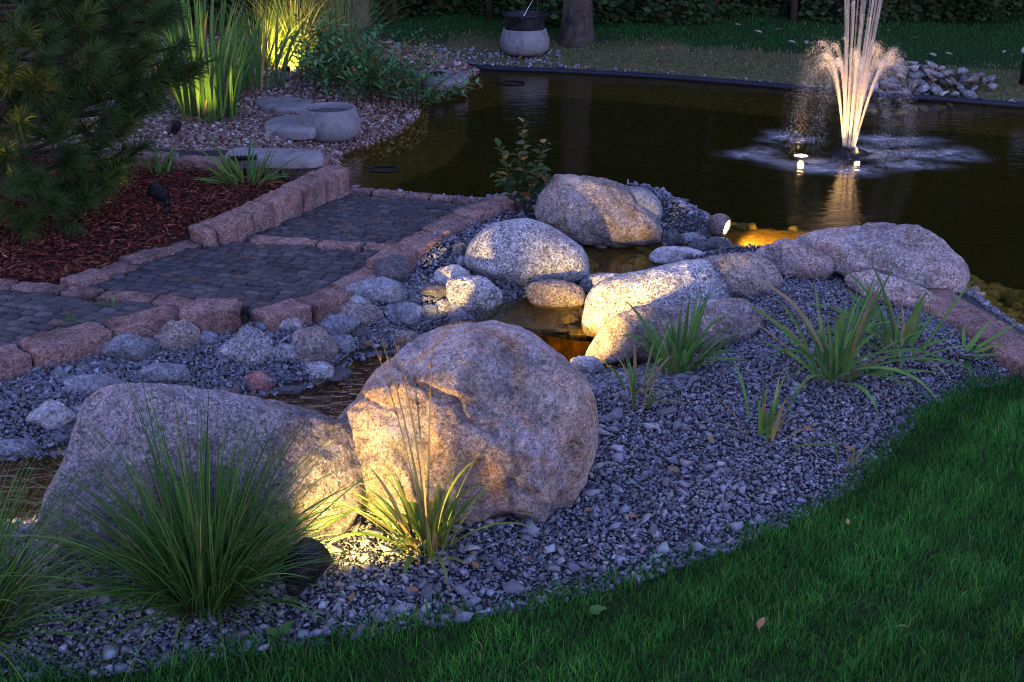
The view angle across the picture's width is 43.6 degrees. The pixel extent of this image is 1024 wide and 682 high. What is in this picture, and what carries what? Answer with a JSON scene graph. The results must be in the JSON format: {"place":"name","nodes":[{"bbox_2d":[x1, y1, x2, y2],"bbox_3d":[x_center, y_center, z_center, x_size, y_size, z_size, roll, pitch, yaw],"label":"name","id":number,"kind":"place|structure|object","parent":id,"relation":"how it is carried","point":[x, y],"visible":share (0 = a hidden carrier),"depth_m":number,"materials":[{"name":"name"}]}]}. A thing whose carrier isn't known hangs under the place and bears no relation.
{"place":"outdoors","nodes":[
{"label":"outdoors","id":0,"kind":"place"},
{"bbox_2d":[0,352,396,520],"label":"stream water","id":1,"kind":"structure","parent":0,"point":[335,408],"depth_m":4.68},
{"bbox_2d":[0,194,471,347],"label":"path","id":2,"kind":"structure","parent":0,"point":[249,276],"depth_m":5.56,"materials":[{"name":"stone"}]},
{"bbox_2d":[347,0,371,30],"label":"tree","id":3,"kind":"object","parent":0,"point":[365,7],"visible":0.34,"depth_m":11.40,"materials":[{"name":"green plant"}]},
{"bbox_2d":[0,10,1023,681],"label":"ground","id":4,"kind":"structure","parent":0,"point":[956,182],"depth_m":8.55,"materials":[{"name":"gravel"}]},
{"bbox_2d":[0,437,38,458],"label":"stone","id":5,"kind":"object","parent":4,"relation":"on","point":[12,447],"visible":0.66,"depth_m":4.30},
{"bbox_2d":[26,399,74,430],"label":"stone","id":6,"kind":"object","parent":4,"relation":"on","point":[44,414],"visible":0.94,"depth_m":4.36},
{"bbox_2d":[0,426,165,681],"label":"grass clump","id":7,"kind":"object","parent":4,"relation":"on","point":[7,594],"visible":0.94,"depth_m":2.94,"materials":[{"name":"plant"}]},
{"bbox_2d":[63,373,124,393],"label":"stone","id":8,"kind":"object","parent":4,"relation":"on","point":[91,383],"visible":0.69,"depth_m":4.50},
{"bbox_2d":[0,298,239,381],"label":"granite edging","id":9,"kind":"object","parent":4,"relation":"on","point":[71,343],"visible":0.41,"depth_m":4.72,"materials":[{"name":"stone"}]},
{"bbox_2d":[0,278,242,314],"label":"granite edging","id":10,"kind":"object","parent":4,"relation":"on","point":[92,294],"visible":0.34,"depth_m":5.17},
{"bbox_2d":[101,333,159,361],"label":"stone","id":11,"kind":"object","parent":4,"relation":"on","point":[131,346],"visible":0.84,"depth_m":4.68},
{"bbox_2d":[59,241,202,286],"bbox_3d":[-1.656,-0.314,5.652,0.157,0.165,0.808,10,24,23],"label":"granite edging","id":12,"kind":"object","parent":4,"relation":"on","point":[125,265],"visible":0.45,"depth_m":5.55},
{"bbox_2d":[0,156,296,284],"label":"bark mulch","id":13,"kind":"object","parent":4,"relation":"on","point":[65,272],"visible":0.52,"depth_m":6.12,"materials":[{"name":"wood"}]},
{"bbox_2d":[0,0,223,248],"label":"pine tree","id":14,"kind":"object","parent":13,"relation":"on","point":[87,77],"visible":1,"depth_m":5.89,"materials":[{"name":"plant"}]},
{"bbox_2d":[194,132,302,193],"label":"grass clump","id":15,"kind":"object","parent":13,"relation":"on","point":[238,174],"visible":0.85,"depth_m":6.71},
{"bbox_2d":[146,182,169,215],"bbox_3d":[-1.708,-0.686,6.224,0.122,0.173,0.080,9,24,22],"label":"garden spotlight","id":16,"kind":"object","parent":4,"relation":"on","point":[156,191],"visible":1,"depth_m":6.19,"materials":[{"name":"black plastic"}]},
{"bbox_2d":[135,143,185,174],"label":"grass clump","id":17,"kind":"object","parent":4,"relation":"on","point":[159,168],"visible":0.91,"depth_m":6.98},
{"bbox_2d":[137,363,189,383],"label":"stone","id":18,"kind":"object","parent":4,"relation":"on","point":[155,372],"visible":0.84,"depth_m":4.65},
{"bbox_2d":[133,0,268,108],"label":"iris plant","id":19,"kind":"object","parent":4,"relation":"on","point":[204,20],"visible":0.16,"depth_m":8.48,"materials":[{"name":"green plant"}]},
{"bbox_2d":[37,383,368,558],"bbox_3d":[-0.797,0.340,3.379,0.861,0.520,0.460,-5,22,-12],"label":"boulder","id":20,"kind":"object","parent":4,"relation":"on","point":[103,410],"visible":0.64,"depth_m":3.22,"materials":[{"name":"stone"}]},
{"bbox_2d":[150,0,262,122],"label":"iris plant","id":21,"kind":"object","parent":4,"relation":"on","point":[207,106],"visible":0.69,"depth_m":8.08,"materials":[{"name":"green plant"}]},
{"bbox_2d":[86,150,329,179],"bbox_3d":[-1.680,-0.923,7.103,1.366,0.221,0.184,2,22,6],"label":"granite edging","id":22,"kind":"object","parent":4,"relation":"on","point":[183,162],"visible":0.18,"depth_m":7.02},
{"bbox_2d":[224,147,323,168],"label":"stepping stone","id":23,"kind":"object","parent":22,"relation":"on","point":[309,158],"visible":0.88,"depth_m":6.94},
{"bbox_2d":[228,154,256,160],"bbox_3d":[-1.448,-0.990,6.889,0.150,0.024,0.048,-3,22,-6],"label":"slot drain","id":24,"kind":"object","parent":23,"relation":"on","point":[241,157],"visible":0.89,"depth_m":6.87,"materials":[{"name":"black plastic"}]},
{"bbox_2d":[200,330,217,344],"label":"stone","id":25,"kind":"object","parent":4,"relation":"on","point":[207,336],"visible":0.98,"depth_m":4.83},
{"bbox_2d":[195,37,251,121],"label":"iris plant","id":26,"kind":"object","parent":4,"relation":"on","point":[230,101],"visible":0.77,"depth_m":8.16,"materials":[{"name":"green plant"}]},
{"bbox_2d":[217,326,272,365],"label":"stone","id":27,"kind":"object","parent":4,"relation":"on","point":[250,345],"visible":0.9,"depth_m":4.81,"materials":[{"name":"grey stone"}]},
{"bbox_2d":[9,33,484,177],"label":"beach pebbles","id":28,"kind":"object","parent":4,"relation":"on","point":[228,131],"visible":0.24,"depth_m":8.29,"materials":[{"name":"gravel"}]},
{"bbox_2d":[264,114,316,139],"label":"stepping stone","id":29,"kind":"object","parent":28,"relation":"on","point":[289,127],"visible":0.75,"depth_m":7.80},
{"bbox_2d":[298,102,360,142],"bbox_3d":[-1.139,-1.364,7.986,0.389,0.190,0.389,0,22,0],"label":"stone bowl","id":30,"kind":"object","parent":28,"relation":"on","point":[334,121],"visible":0.94,"depth_m":7.85,"materials":[{"name":"stone"}]},
{"bbox_2d":[246,370,276,390],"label":"stone","id":31,"kind":"object","parent":4,"relation":"on","point":[256,381],"visible":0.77,"depth_m":4.79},
{"bbox_2d":[214,2,309,91],"bbox_3d":[-1.785,-2.087,9.027,0.655,0.615,0.699,-9,24,-21],"label":"iris plant","id":32,"kind":"object","parent":4,"relation":"on","point":[259,65],"visible":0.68,"depth_m":8.96,"materials":[{"name":"green plant"}]},
{"bbox_2d":[203,0,321,67],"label":"ornamental grass","id":33,"kind":"object","parent":4,"relation":"on","point":[270,41],"depth_m":9.81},
{"bbox_2d":[189,164,349,246],"bbox_3d":[-1.181,-0.607,6.441,0.188,0.290,1.242,10,24,23],"label":"granite edging","id":34,"kind":"object","parent":4,"relation":"on","point":[297,197],"visible":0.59,"depth_m":6.31,"materials":[{"name":"stone"}]},
{"bbox_2d":[265,620,293,637],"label":"lawn weed","id":35,"kind":"object","parent":4,"relation":"on","point":[286,626],"visible":0.97,"depth_m":2.96,"materials":[{"name":"green plant"}]},
{"bbox_2d":[255,97,310,113],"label":"stepping stone","id":36,"kind":"object","parent":4,"relation":"on","point":[286,104],"visible":0.77,"depth_m":8.48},
{"bbox_2d":[269,343,298,360],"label":"stone","id":37,"kind":"object","parent":4,"relation":"on","point":[285,350],"visible":0.69,"depth_m":4.87,"materials":[{"name":"grey stone"}]},
{"bbox_2d":[275,385,303,396],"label":"stone","id":38,"kind":"object","parent":4,"relation":"on","point":[289,389],"visible":0.64,"depth_m":4.80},
{"bbox_2d":[279,317,301,329],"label":"stone","id":39,"kind":"object","parent":4,"relation":"on","point":[290,322],"visible":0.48,"depth_m":4.96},
{"bbox_2d":[219,0,365,61],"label":"ornamental grass","id":40,"kind":"object","parent":4,"relation":"on","point":[291,16],"depth_m":9.98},
{"bbox_2d":[0,332,604,522],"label":"stream bed pebbles","id":41,"kind":"object","parent":4,"relation":"on","point":[349,388],"visible":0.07,"depth_m":4.87,"materials":[{"name":"stone"}]},
{"bbox_2d":[280,537,331,609],"bbox_3d":[-0.504,0.563,3.082,0.094,0.159,0.130,12,25,27],"label":"garden spotlight","id":42,"kind":"object","parent":4,"relation":"on","point":[294,592],"visible":0.8,"depth_m":3.05,"materials":[{"name":"black plastic"}]},
{"bbox_2d":[289,326,338,362],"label":"stone","id":43,"kind":"object","parent":4,"relation":"on","point":[316,343],"visible":0.81,"depth_m":4.89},
{"bbox_2d":[251,267,378,331],"bbox_3d":[-0.760,-0.146,5.240,0.174,0.165,0.771,13,25,29],"label":"granite edging","id":44,"kind":"object","parent":4,"relation":"on","point":[317,306],"visible":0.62,"depth_m":5.09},
{"bbox_2d":[301,360,333,381],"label":"stone","id":45,"kind":"object","parent":4,"relation":"on","point":[318,370],"visible":0.8,"depth_m":4.88,"materials":[{"name":"grey stone"}]},
{"bbox_2d":[250,235,392,251],"bbox_3d":[-0.870,-0.412,5.984,0.714,0.122,0.099,4,22,9],"label":"granite edging","id":46,"kind":"object","parent":4,"relation":"on","point":[263,240],"visible":0.34,"depth_m":5.96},
{"bbox_2d":[255,0,418,50],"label":"ornamental grass","id":47,"kind":"object","parent":4,"relation":"on","point":[338,11],"depth_m":10.44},
{"bbox_2d":[319,314,359,334],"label":"stone","id":48,"kind":"object","parent":4,"relation":"on","point":[332,324],"visible":0.64,"depth_m":5.09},
{"bbox_2d":[328,366,351,386],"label":"stone","id":49,"kind":"object","parent":4,"relation":"on","point":[341,373],"visible":0.56,"depth_m":4.92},
{"bbox_2d":[330,333,355,353],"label":"stone","id":50,"kind":"object","parent":4,"relation":"on","point":[345,343],"visible":0.57,"depth_m":5.06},
{"bbox_2d":[279,8,440,112],"bbox_3d":[-1.054,-2.013,9.070,1.103,0.624,1.417,-5,23,-13],"label":"bushy plant","id":51,"kind":"object","parent":4,"relation":"on","point":[339,58],"visible":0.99,"depth_m":8.81,"materials":[{"name":"green plant"}]},
{"bbox_2d":[337,301,382,324],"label":"stone","id":52,"kind":"object","parent":4,"relation":"on","point":[365,313],"visible":0.6,"depth_m":5.19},
{"bbox_2d":[349,326,371,338],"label":"stone","id":53,"kind":"object","parent":4,"relation":"on","point":[359,332],"visible":0.62,"depth_m":5.16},
{"bbox_2d":[383,301,424,326],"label":"stone","id":54,"kind":"object","parent":4,"relation":"on","point":[407,313],"visible":0.78,"depth_m":5.26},
{"bbox_2d":[392,329,417,345],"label":"stone","id":55,"kind":"object","parent":4,"relation":"on","point":[409,335],"visible":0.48,"depth_m":5.21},
{"bbox_2d":[350,187,483,203],"bbox_3d":[-0.516,-0.737,6.929,0.783,0.139,0.111,6,23,14],"label":"granite edging","id":56,"kind":"object","parent":4,"relation":"on","point":[448,198],"visible":0.3,"depth_m":6.90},
{"bbox_2d":[421,304,438,320],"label":"stone","id":57,"kind":"object","parent":4,"relation":"on","point":[431,313],"visible":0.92,"depth_m":5.31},
{"bbox_2d":[421,285,446,298],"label":"stone","id":58,"kind":"object","parent":4,"relation":"on","point":[437,291],"visible":0.77,"depth_m":5.38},
{"bbox_2d":[323,331,547,593],"bbox_3d":[-0.224,0.269,3.178,0.515,0.621,0.484,20,29,40],"label":"grass clump","id":59,"kind":"object","parent":4,"relation":"on","point":[425,523],"visible":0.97,"depth_m":3.22,"materials":[{"name":"plant"}]},
{"bbox_2d":[401,53,480,113],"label":"bushy plant","id":60,"kind":"object","parent":4,"relation":"on","point":[447,96],"visible":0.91,"depth_m":9.11,"materials":[{"name":"green plant"}]},
{"bbox_2d":[413,69,468,89],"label":"stepping stone","id":61,"kind":"object","parent":4,"relation":"on","point":[448,82],"visible":0.49,"depth_m":9.51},
{"bbox_2d":[433,299,449,315],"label":"stone","id":62,"kind":"object","parent":4,"relation":"on","point":[442,304],"visible":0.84,"depth_m":5.34,"materials":[{"name":"grey stone"}]},
{"bbox_2d":[365,194,522,268],"bbox_3d":[-0.298,-0.432,6.012,0.190,0.264,1.158,12,25,27],"label":"granite edging","id":63,"kind":"object","parent":4,"relation":"on","point":[414,247],"visible":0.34,"depth_m":5.91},
{"bbox_2d":[433,264,469,285],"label":"stone","id":64,"kind":"object","parent":4,"relation":"on","point":[442,275],"visible":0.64,"depth_m":5.50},
{"bbox_2d":[447,304,466,321],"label":"stone","id":65,"kind":"object","parent":4,"relation":"on","point":[455,312],"visible":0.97,"depth_m":5.33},
{"bbox_2d":[452,243,466,255],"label":"stone","id":66,"kind":"object","parent":4,"relation":"on","point":[458,249],"visible":0.84,"depth_m":5.71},
{"bbox_2d":[337,320,598,524],"bbox_3d":[-0.127,0.232,3.568,0.740,0.610,0.601,0,22,0],"label":"boulder","id":67,"kind":"object","parent":4,"relation":"on","point":[516,403],"visible":0.78,"depth_m":3.36,"materials":[{"name":"stone"}]},
{"bbox_2d":[445,275,503,312],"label":"stone","id":68,"kind":"object","parent":4,"relation":"on","point":[467,294],"visible":0.91,"depth_m":5.33,"materials":[{"name":"grey stone"}]},
{"bbox_2d":[0,179,1023,681],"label":"gravel","id":69,"kind":"structure","parent":4,"relation":"on","point":[554,565],"depth_m":3.84,"materials":[{"name":"gravel"}]},
{"bbox_2d":[153,319,200,350],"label":"stone","id":70,"kind":"object","parent":69,"relation":"on","point":[180,334],"visible":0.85,"depth_m":4.78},
{"bbox_2d":[0,362,416,681],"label":"grass clump","id":71,"kind":"object","parent":69,"relation":"on","point":[198,569],"visible":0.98,"depth_m":2.99,"materials":[{"name":"plant"}]},
{"bbox_2d":[344,276,406,303],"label":"stone","id":72,"kind":"object","parent":69,"relation":"on","point":[379,289],"visible":0.82,"depth_m":5.27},
{"bbox_2d":[373,254,411,282],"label":"stone","id":73,"kind":"object","parent":69,"relation":"on","point":[396,267],"visible":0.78,"depth_m":5.43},
{"bbox_2d":[490,117,552,213],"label":"leafy shrub","id":74,"kind":"object","parent":69,"relation":"on","point":[525,191],"visible":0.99,"depth_m":6.24,"materials":[{"name":"green plant"}]},
{"bbox_2d":[592,322,684,410],"bbox_3d":[0.407,0.082,4.025,0.310,0.312,0.222,-5,23,-13],"label":"grass clump","id":75,"kind":"object","parent":69,"relation":"on","point":[632,378],"visible":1,"depth_m":4.05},
{"bbox_2d":[708,358,846,451],"bbox_3d":[0.762,0.197,3.752,0.298,0.292,0.345,-11,24,-25],"label":"grass clump","id":76,"kind":"object","parent":69,"relation":"on","point":[765,421],"visible":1,"depth_m":3.83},
{"bbox_2d":[754,238,835,279],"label":"boulder","id":77,"kind":"object","parent":69,"relation":"on","point":[793,259],"visible":0.77,"depth_m":5.17,"materials":[{"name":"stone"}]},
{"bbox_2d":[831,432,873,474],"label":"grass clump","id":78,"kind":"object","parent":69,"relation":"on","point":[851,459],"visible":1,"depth_m":3.77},
{"bbox_2d":[0,0,1023,28],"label":"hedge","id":79,"kind":"object","parent":4,"relation":"on","point":[708,10],"visible":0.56,"depth_m":11.66,"materials":[{"name":"green plant"}]},
{"bbox_2d":[500,27,549,55],"bbox_3d":[0.106,-2.526,10.766,0.419,0.205,0.419,0,22,0],"label":"stone bowl","id":80,"kind":"object","parent":4,"relation":"on","point":[524,43],"visible":0.86,"depth_m":10.61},
{"bbox_2d":[502,0,546,30],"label":"mortar tub","id":81,"kind":"object","parent":80,"relation":"in","point":[524,20],"visible":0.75,"depth_m":10.59,"materials":[{"name":"plastic"}]},
{"bbox_2d":[464,218,589,286],"bbox_3d":[0.065,-0.378,5.663,0.555,0.352,0.447,0,22,0],"label":"boulder","id":82,"kind":"object","parent":4,"relation":"on","point":[523,252],"visible":0.83,"depth_m":5.49,"materials":[{"name":"grey stone"}]},
{"bbox_2d":[46,10,1023,95],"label":"lawn grass","id":83,"kind":"structure","parent":4,"relation":"on","point":[626,32],"depth_m":10.95,"materials":[{"name":"plant"}]},
{"bbox_2d":[557,0,594,46],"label":"tree","id":84,"kind":"object","parent":4,"relation":"on","point":[576,28],"visible":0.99,"depth_m":10.85,"materials":[{"name":"brown plant"}]},
{"bbox_2d":[570,356,602,373],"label":"stone","id":85,"kind":"object","parent":4,"relation":"on","point":[587,364],"visible":0.84,"depth_m":4.67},
{"bbox_2d":[534,174,662,247],"bbox_3d":[0.421,-0.625,6.217,0.627,0.385,0.490,0,22,0],"label":"boulder","id":86,"kind":"object","parent":4,"relation":"on","point":[586,210],"visible":0.84,"depth_m":6.03,"materials":[{"name":"stone"}]},
{"bbox_2d":[624,186,661,222],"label":"boulder","id":87,"kind":"object","parent":4,"relation":"on","point":[647,200],"visible":0.45,"depth_m":6.10,"materials":[{"name":"stone"}]},
{"bbox_2d":[581,259,731,337],"bbox_3d":[0.587,-0.164,5.176,0.612,0.359,0.356,0,22,0],"label":"boulder","id":88,"kind":"object","parent":4,"relation":"on","point":[666,284],"visible":0.58,"depth_m":5.05,"materials":[{"name":"grey stone"}]},
{"bbox_2d":[659,229,682,245],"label":"stone","id":89,"kind":"object","parent":4,"relation":"on","point":[671,237],"visible":0.91,"depth_m":6.13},
{"bbox_2d":[585,298,764,364],"bbox_3d":[0.619,-0.032,4.852,0.672,0.300,0.302,0,22,0],"label":"boulder","id":90,"kind":"object","parent":4,"relation":"on","point":[608,336],"visible":0.59,"depth_m":4.75,"materials":[{"name":"stone"}]},
{"bbox_2d":[621,285,750,375],"bbox_3d":[0.583,-0.041,4.368,0.469,0.404,0.504,0,22,0],"label":"grass clump","id":91,"kind":"object","parent":4,"relation":"on","point":[680,351],"visible":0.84,"depth_m":4.40,"materials":[{"name":"plant"}]},
{"bbox_2d":[680,232,705,245],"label":"stone","id":92,"kind":"object","parent":4,"relation":"on","point":[687,238],"visible":0.68,"depth_m":6.14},
{"bbox_2d":[708,213,730,236],"bbox_3d":[1.004,-0.565,6.219,0.105,0.114,0.114,13,25,28],"label":"round lamp","id":93,"kind":"object","parent":4,"relation":"on","point":[719,224],"visible":1,"depth_m":6.18,"materials":[{"name":"stone"}]},
{"bbox_2d":[424,43,1023,101],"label":"bank gravel","id":94,"kind":"structure","parent":4,"relation":"on","point":[490,56],"depth_m":10.65,"materials":[{"name":"gravel"}]},
{"bbox_2d":[703,251,783,297],"bbox_3d":[0.935,-0.263,5.193,0.340,0.214,0.276,0,22,0],"label":"boulder","id":95,"kind":"object","parent":4,"relation":"on","point":[742,275],"visible":0.8,"depth_m":5.09,"materials":[{"name":"stone"}]},
{"bbox_2d":[467,63,1023,108],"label":"pond liner edge","id":96,"kind":"object","parent":4,"relation":"on","point":[983,102],"visible":0.75,"depth_m":9.80,"materials":[{"name":"rubber"}]},
{"bbox_2d":[555,222,1023,339],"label":"pond floor pebbles","id":97,"kind":"object","parent":4,"relation":"on","point":[994,292],"visible":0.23,"depth_m":5.72,"materials":[{"name":"stone"}]},
{"bbox_2d":[723,261,958,415],"bbox_3d":[1.062,-0.064,4.194,0.749,0.431,0.703,0,22,0],"label":"grass clump","id":98,"kind":"object","parent":4,"relation":"on","point":[835,357],"visible":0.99,"depth_m":4.20,"materials":[{"name":"plant"}]},
{"bbox_2d":[795,222,969,293],"bbox_3d":[1.504,-0.318,5.251,0.717,0.356,0.400,9,24,20],"label":"boulder","id":99,"kind":"object","parent":4,"relation":"on","point":[923,257],"visible":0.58,"depth_m":5.08,"materials":[{"name":"stone"}]},
{"bbox_2d":[844,270,936,309],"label":"rock","id":100,"kind":"object","parent":4,"relation":"on","point":[906,293],"visible":0.66,"depth_m":4.92,"materials":[{"name":"stone"}]},
{"bbox_2d":[803,259,1005,378],"bbox_3d":[1.333,-0.100,4.378,0.506,0.371,0.683,-19,29,-39],"label":"grass clump","id":101,"kind":"object","parent":4,"relation":"on","point":[893,334],"visible":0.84,"depth_m":4.39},
{"bbox_2d":[918,316,1018,379],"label":"grass clump","id":102,"kind":"object","parent":4,"relation":"on","point":[975,338],"visible":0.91,"depth_m":4.49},
{"bbox_2d":[958,88,978,98],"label":"heap stone","id":103,"kind":"object","parent":4,"relation":"on","point":[966,93],"visible":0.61,"depth_m":9.33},
{"bbox_2d":[922,288,1023,381],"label":"granite edging","id":104,"kind":"object","parent":4,"relation":"on","point":[1010,358],"visible":0.48,"depth_m":4.63,"materials":[{"name":"stone"}]},
{"bbox_2d":[0,367,1023,681],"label":"lawn grass","id":105,"kind":"structure","parent":0,"point":[960,481],"depth_m":3.05,"materials":[{"name":"plant"}]},
{"label":"pond water","id":106,"kind":"structure","parent":0,"visible":0},
{"bbox_2d":[367,165,398,172],"bbox_3d":[-0.751,-1.004,7.465,0.186,0.016,0.144,0,22,0],"label":"ring float","id":107,"kind":"object","parent":106,"relation":"on","point":[370,168],"visible":1,"depth_m":7.45,"materials":[{"name":"black plastic"}]},
{"bbox_2d":[525,279,585,310],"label":"rock","id":108,"kind":"object","parent":106,"relation":"in","point":[555,294],"visible":1,"depth_m":5.34,"materials":[{"name":"stone"}]},
{"bbox_2d":[579,272,618,292],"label":"rock","id":109,"kind":"object","parent":106,"relation":"on","point":[587,283],"visible":0.5,"depth_m":5.52,"materials":[{"name":"grey stone"}]},
{"bbox_2d":[649,246,701,265],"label":"rock","id":110,"kind":"object","parent":106,"relation":"in","point":[662,255],"visible":0.59,"depth_m":5.85,"materials":[{"name":"stone"}]},
{"bbox_2d":[687,240,708,251],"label":"stone","id":111,"kind":"object","parent":106,"relation":"in","point":[701,245],"visible":0.69,"depth_m":6.05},
{"bbox_2d":[706,236,732,250],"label":"stone","id":112,"kind":"object","parent":106,"relation":"in","point":[715,243],"visible":0.7,"depth_m":6.04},
{"bbox_2d":[776,1,934,171],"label":"fountain","id":113,"kind":"object","parent":106,"relation":"in","point":[848,158],"visible":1,"depth_m":7.72,"materials":[{"name":"white liquid"}]},
{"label":"stream bed","id":114,"kind":"structure","parent":0,"visible":0},
{"bbox_2d":[390,322,593,361],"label":"cascade water","id":115,"kind":"structure","parent":114,"relation":"on","point":[568,348],"depth_m":5.04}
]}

